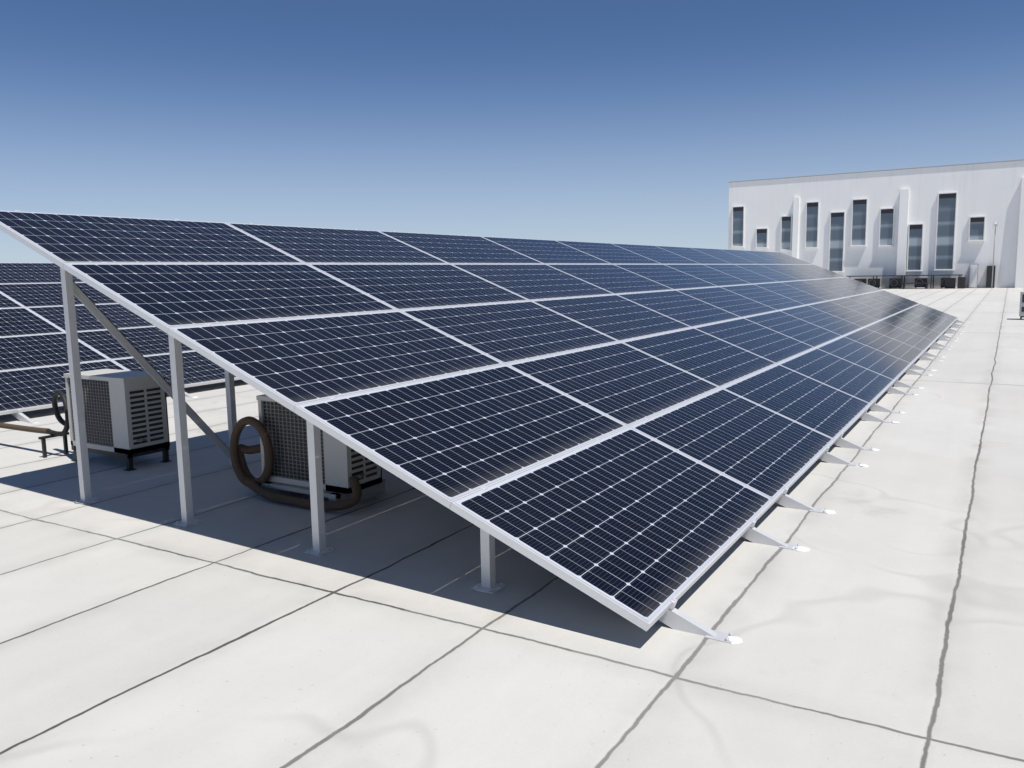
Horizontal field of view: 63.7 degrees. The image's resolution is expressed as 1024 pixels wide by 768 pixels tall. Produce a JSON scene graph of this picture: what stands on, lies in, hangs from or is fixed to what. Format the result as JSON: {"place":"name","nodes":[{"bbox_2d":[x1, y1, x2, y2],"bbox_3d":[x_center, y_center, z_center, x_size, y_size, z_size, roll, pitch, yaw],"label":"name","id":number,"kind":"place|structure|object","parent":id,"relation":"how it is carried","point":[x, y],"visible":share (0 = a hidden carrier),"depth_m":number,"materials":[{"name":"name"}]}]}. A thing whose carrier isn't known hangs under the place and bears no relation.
{"place":"outdoors","nodes":[
{"label":"outdoors","id":0,"kind":"place"},
{"bbox_2d":[0,288,1023,767],"bbox_3d":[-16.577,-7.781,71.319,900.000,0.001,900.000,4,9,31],"label":"roof","id":1,"kind":"structure","parent":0,"point":[880,624],"depth_m":3.58,"materials":[{"name":"white concrete"}]},
{"bbox_2d":[64,369,171,470],"bbox_3d":[-3.275,0.281,6.865,0.846,0.743,0.400,4,9,31],"label":"ac unit","id":2,"kind":"object","parent":1,"relation":"on","point":[126,414],"visible":0.94,"depth_m":6.67,"materials":[{"name":"grey metal"}]},
{"bbox_2d":[0,263,240,423],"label":"solar array","id":3,"kind":"object","parent":1,"relation":"on","point":[34,366],"visible":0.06,"depth_m":11.33,"materials":[{"name":"glass"}]},
{"bbox_2d":[0,390,361,510],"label":"pipes","id":4,"kind":"object","parent":1,"relation":"on","point":[244,475],"visible":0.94,"depth_m":5.71,"materials":[{"name":"black rubber"}]},
{"bbox_2d":[256,394,384,501],"bbox_3d":[-1.301,0.426,5.694,0.846,0.700,0.500,4,9,31],"label":"ac unit","id":5,"kind":"object","parent":1,"relation":"on","point":[342,463],"visible":0.52,"depth_m":5.57,"materials":[{"name":"grey metal"}]},
{"bbox_2d":[0,210,967,643],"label":"solar array","id":6,"kind":"object","parent":1,"relation":"on","point":[646,438],"visible":0.99,"depth_m":5.71,"materials":[{"name":"glass"}]},
{"bbox_2d":[1019,292,1023,319],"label":"ac unit","id":7,"kind":"object","parent":1,"relation":"on","point":[1021,311],"visible":1,"depth_m":22.59,"materials":[{"name":"grey metal"}]},
{"bbox_2d":[0,0,1023,262],"label":"sky","id":8,"kind":"structure","parent":0,"point":[604,121],"materials":[{"name":"blue"}]},
{"bbox_2d":[728,159,1023,287],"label":"building walls","id":9,"kind":"structure","parent":0,"point":[992,192],"depth_m":57.22,"materials":[{"name":"white paint"}]},
{"bbox_2d":[731,192,985,272],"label":"windows","id":10,"kind":"structure","parent":9,"relation":"in","point":[945,230],"depth_m":58.57,"materials":[{"name":"grey glass"}]},
{"bbox_2d":[846,222,998,288],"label":"rooftop equipment","id":11,"kind":"object","parent":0,"point":[948,283],"visible":0.86,"depth_m":55.08,"materials":[{"name":"grey metal"}]}
]}

